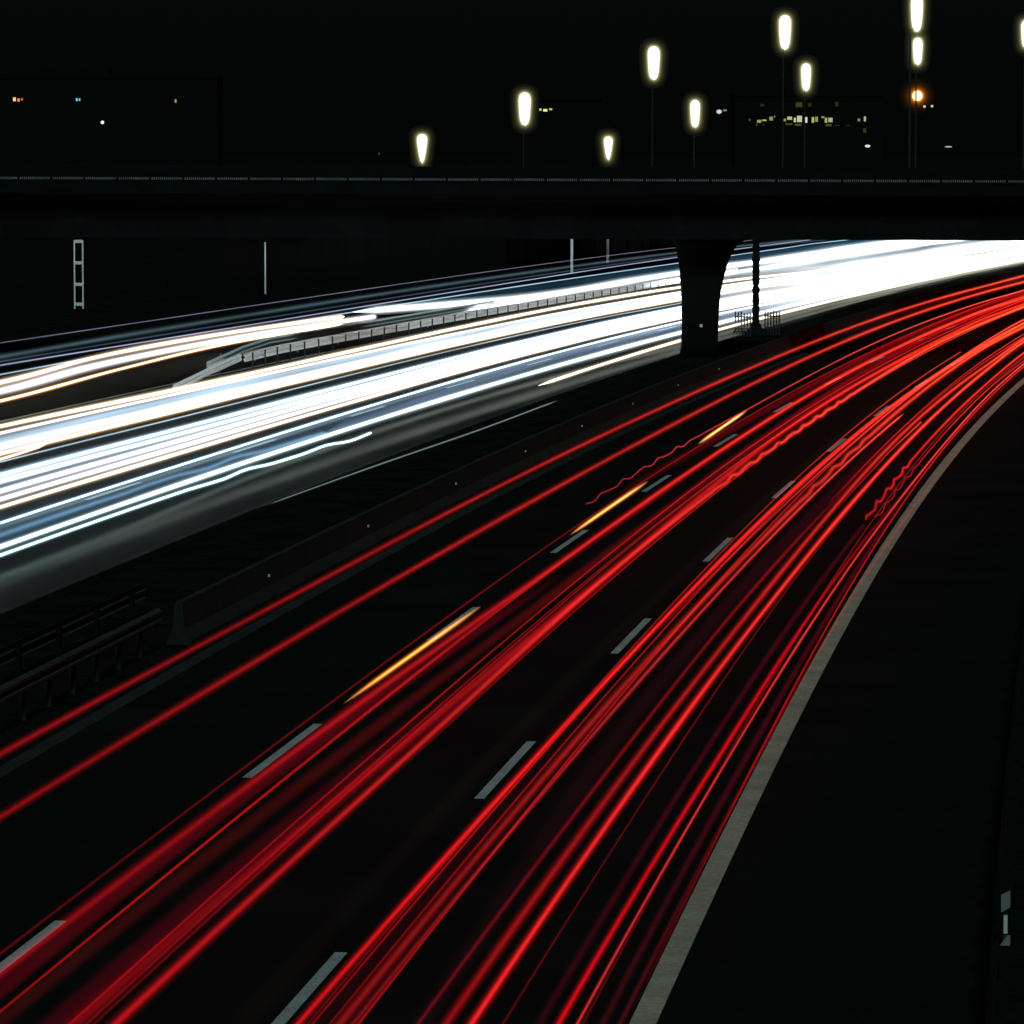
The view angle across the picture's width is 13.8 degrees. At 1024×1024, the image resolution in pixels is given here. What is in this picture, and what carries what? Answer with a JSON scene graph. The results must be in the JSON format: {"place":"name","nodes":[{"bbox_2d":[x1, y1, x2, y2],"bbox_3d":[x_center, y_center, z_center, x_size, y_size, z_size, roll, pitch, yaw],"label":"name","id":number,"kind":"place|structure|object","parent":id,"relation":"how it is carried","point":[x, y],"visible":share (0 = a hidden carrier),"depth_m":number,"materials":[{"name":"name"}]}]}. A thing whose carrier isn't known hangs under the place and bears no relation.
{"place":"outdoors","nodes":[
{"label":"outdoors","id":0,"kind":"place"},
{"bbox_2d":[0,240,926,379],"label":"side road","id":1,"kind":"structure","parent":0,"point":[23,354],"depth_m":248.19,"materials":[{"name":"grey asphalt"}]},
{"bbox_2d":[570,239,573,272],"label":"roadside post","id":2,"kind":"object","parent":1,"relation":"on","point":[571,266],"visible":0.76,"depth_m":324.48,"materials":[{"name":"white metal"}]},
{"bbox_2d":[606,239,608,262],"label":"roadside post","id":3,"kind":"object","parent":1,"relation":"on","point":[607,250],"visible":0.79,"depth_m":352.38,"materials":[{"name":"white metal"}]},
{"bbox_2d":[0,158,1023,1023],"bbox_3d":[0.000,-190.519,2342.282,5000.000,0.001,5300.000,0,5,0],"label":"ground","id":4,"kind":"structure","parent":0,"point":[122,278],"depth_m":139.15,"materials":[{"name":"black plant"}]},
{"bbox_2d":[0,583,145,677],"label":"guard rail","id":5,"kind":"object","parent":4,"relation":"on","point":[16,651],"visible":0.91,"depth_m":80.15,"materials":[{"name":"metal"}]},
{"bbox_2d":[73,240,83,308],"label":"lattice post","id":6,"kind":"object","parent":4,"relation":"on","point":[82,283],"visible":1,"depth_m":250.19,"materials":[{"name":"white metal"}]},
{"bbox_2d":[0,608,161,720],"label":"guard rail","id":7,"kind":"object","parent":4,"relation":"on","point":[23,684],"visible":1,"depth_m":73.96,"materials":[{"name":"metal"}]},
{"bbox_2d":[101,121,103,164],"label":"distant lamp","id":8,"kind":"object","parent":4,"relation":"on","point":[102,122],"visible":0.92,"depth_m":697.26,"materials":[{"name":"black metal"}]},
{"bbox_2d":[0,66,224,165],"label":"apartment block","id":9,"kind":"structure","parent":4,"relation":"on","point":[53,115],"depth_m":896.27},
{"bbox_2d":[173,354,241,389],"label":"guard rail terminal","id":10,"kind":"object","parent":4,"relation":"on","point":[198,376],"visible":0.97,"depth_m":173.23,"materials":[{"name":"white metal"}]},
{"bbox_2d":[264,242,266,293],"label":"roadside post","id":11,"kind":"object","parent":4,"relation":"on","point":[265,265],"visible":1,"depth_m":276.98,"materials":[{"name":"white metal"}]},
{"bbox_2d":[161,238,674,300],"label":"noise barrier","id":12,"kind":"object","parent":4,"relation":"on","point":[192,274],"visible":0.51,"depth_m":307.03,"materials":[{"name":"black concrete"}]},
{"bbox_2d":[0,240,996,422],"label":"exit lane","id":13,"kind":"structure","parent":4,"relation":"on","point":[19,398],"depth_m":192.11,"materials":[{"name":"grey asphalt"}]},
{"bbox_2d":[207,300,493,367],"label":"guard rail","id":14,"kind":"object","parent":13,"relation":"on","point":[320,332],"visible":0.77,"depth_m":205.38,"materials":[{"name":"white metal"}]},
{"bbox_2d":[0,281,1023,1023],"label":"motorway carriageway","id":15,"kind":"structure","parent":4,"relation":"on","point":[164,859],"depth_m":66.36,"materials":[{"name":"black asphalt"}]},
{"bbox_2d":[0,282,1023,777],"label":"median edge line","id":16,"kind":"object","parent":15,"relation":"on","point":[102,712],"visible":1,"depth_m":89.03,"materials":[{"name":"paint"}]},
{"bbox_2d":[0,301,1023,1023],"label":"dashed lane marking","id":17,"kind":"object","parent":15,"relation":"on","point":[306,991],"visible":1,"depth_m":65.03,"materials":[{"name":"paint"}]},
{"bbox_2d":[167,268,1023,644],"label":"concrete median wall","id":18,"kind":"structure","parent":15,"relation":"on","point":[213,608],"depth_m":114.73,"materials":[{"name":"grey concrete"}]},
{"bbox_2d":[629,378,1023,1023],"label":"shoulder edge line","id":19,"kind":"object","parent":15,"relation":"on","point":[661,982],"visible":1,"depth_m":62.69,"materials":[{"name":"paint"}]},
{"bbox_2d":[0,241,1023,609],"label":"oncoming carriageway","id":20,"kind":"structure","parent":4,"relation":"on","point":[56,529],"depth_m":151.32,"materials":[{"name":"grey asphalt"}]},
{"bbox_2d":[243,268,737,370],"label":"guard rail","id":21,"kind":"object","parent":20,"relation":"on","point":[264,353],"visible":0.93,"depth_m":219.85,"materials":[{"name":"white metal"}]},
{"bbox_2d":[0,241,1023,499],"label":"oncoming lane marking","id":22,"kind":"object","parent":20,"relation":"on","point":[390,377],"visible":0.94,"depth_m":176.56,"materials":[{"name":"paint"}]},
{"bbox_2d":[733,311,751,336],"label":"picket fence","id":23,"kind":"object","parent":20,"relation":"on","point":[746,333],"visible":0.94,"depth_m":213.95,"materials":[{"name":"metal"}]},
{"bbox_2d":[748,240,767,335],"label":"slim column","id":24,"kind":"structure","parent":20,"relation":"on","point":[757,329],"depth_m":215.15,"materials":[{"name":"metal"}]},
{"bbox_2d":[0,165,1023,357],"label":"overpass bridge","id":25,"kind":"structure","parent":4,"relation":"on","point":[707,220],"depth_m":191.52,"materials":[{"name":"concrete"}]},
{"bbox_2d":[0,265,1023,622],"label":"kerb","id":26,"kind":"structure","parent":4,"relation":"on","point":[26,605],"depth_m":118.85,"materials":[{"name":"concrete"}]},
{"bbox_2d":[510,88,602,166],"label":"building","id":27,"kind":"structure","parent":4,"relation":"on","point":[560,130],"depth_m":946.27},
{"bbox_2d":[716,110,721,166],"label":"distant lamp","id":28,"kind":"object","parent":4,"relation":"on","point":[718,111],"visible":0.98,"depth_m":797.11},
{"bbox_2d":[723,109,726,166],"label":"distant lamp","id":29,"kind":"object","parent":4,"relation":"on","point":[724,140],"visible":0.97,"depth_m":796.92,"materials":[{"name":"black metal"}]},
{"bbox_2d":[764,310,780,334],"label":"picket fence","id":30,"kind":"object","parent":4,"relation":"on","point":[773,331],"visible":1,"depth_m":215.94,"materials":[{"name":"metal"}]},
{"bbox_2d":[565,167,1021,258],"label":"slip road viaduct","id":31,"kind":"object","parent":4,"relation":"on","point":[654,245],"visible":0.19,"depth_m":369.34,"materials":[{"name":"concrete"}]},
{"bbox_2d":[418,135,426,165],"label":"street lamp","id":32,"kind":"object","parent":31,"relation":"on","point":[422,140],"visible":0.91,"depth_m":418.17,"materials":[{"name":"white glass"}]},
{"bbox_2d":[519,93,529,166],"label":"street lamp","id":33,"kind":"object","parent":31,"relation":"on","point":[524,101],"visible":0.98,"depth_m":358.11,"materials":[{"name":"white glass"}]},
{"bbox_2d":[605,137,611,166],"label":"street lamp","id":34,"kind":"object","parent":31,"relation":"on","point":[608,142],"visible":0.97,"depth_m":458.07,"materials":[{"name":"white glass"}]},
{"bbox_2d":[648,47,658,166],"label":"street lamp","id":35,"kind":"object","parent":31,"relation":"on","point":[653,55],"visible":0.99,"depth_m":308.15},
{"bbox_2d":[691,101,698,166],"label":"street lamp","id":36,"kind":"object","parent":31,"relation":"on","point":[695,111],"visible":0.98,"depth_m":398.03,"materials":[{"name":"white glass"}]},
{"bbox_2d":[780,16,789,167],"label":"street lamp","id":37,"kind":"object","parent":31,"relation":"on","point":[784,29],"visible":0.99,"depth_m":268.30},
{"bbox_2d":[802,64,809,167],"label":"street lamp","id":38,"kind":"object","parent":31,"relation":"on","point":[805,74],"visible":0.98,"depth_m":348.06,"materials":[{"name":"white glass"}]},
{"bbox_2d":[908,0,921,167],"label":"street lamp","id":39,"kind":"object","parent":31,"relation":"on","point":[916,11],"visible":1,"depth_m":238.54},
{"bbox_2d":[914,38,921,167],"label":"street lamp","id":40,"kind":"object","parent":31,"relation":"on","point":[917,48],"visible":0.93,"depth_m":308.23,"materials":[{"name":"white glass"}]},
{"bbox_2d":[1022,22,1023,168],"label":"street lamp","id":41,"kind":"object","parent":31,"relation":"on","point":[1023,103],"visible":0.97,"depth_m":278.71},
{"bbox_2d":[730,87,883,167],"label":"office building","id":42,"kind":"structure","parent":4,"relation":"on","point":[842,130],"depth_m":1195.24,"materials":[{"name":"black concrete"}]},
{"bbox_2d":[796,102,801,106],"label":"window","id":43,"kind":"structure","parent":42,"relation":"in","point":[798,104],"depth_m":1194.41,"materials":[{"name":"yellow glass"}]},
{"bbox_2d":[797,116,801,121],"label":"window","id":44,"kind":"structure","parent":42,"relation":"in","point":[799,118],"depth_m":1194.99,"materials":[{"name":"yellow glass"}]},
{"bbox_2d":[865,145,869,167],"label":"distant lamp","id":45,"kind":"object","parent":4,"relation":"on","point":[867,146],"visible":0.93,"depth_m":637.66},
{"bbox_2d":[912,91,921,167],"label":"sodium street lamp","id":46,"kind":"object","parent":4,"relation":"on","point":[919,95],"visible":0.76,"depth_m":517.72,"materials":[{"name":"orange glass"}]},
{"bbox_2d":[923,105,925,167],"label":"distant lamp","id":47,"kind":"object","parent":4,"relation":"on","point":[924,106],"visible":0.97,"depth_m":697.21,"materials":[{"name":"black metal"}]},
{"bbox_2d":[931,105,932,167],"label":"distant lamp","id":48,"kind":"object","parent":4,"relation":"on","point":[931,141],"visible":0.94,"depth_m":697.30,"materials":[{"name":"black metal"}]},
{"bbox_2d":[986,627,1023,1023],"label":"guard rail","id":49,"kind":"object","parent":4,"relation":"on","point":[997,991],"visible":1,"depth_m":53.92,"materials":[{"name":"metal"}]},
{"bbox_2d":[1000,891,1009,945],"bbox_3d":[5.395,4.440,46.431,0.110,0.600,0.090,0,5,0],"label":"delineator","id":50,"kind":"object","parent":49,"relation":"attached to","point":[1005,901],"visible":1,"depth_m":46.40,"materials":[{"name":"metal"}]},
{"bbox_2d":[0,0,1023,157],"label":"sky","id":51,"kind":"structure","parent":0,"point":[304,78],"materials":[{"name":"black"}]}
]}

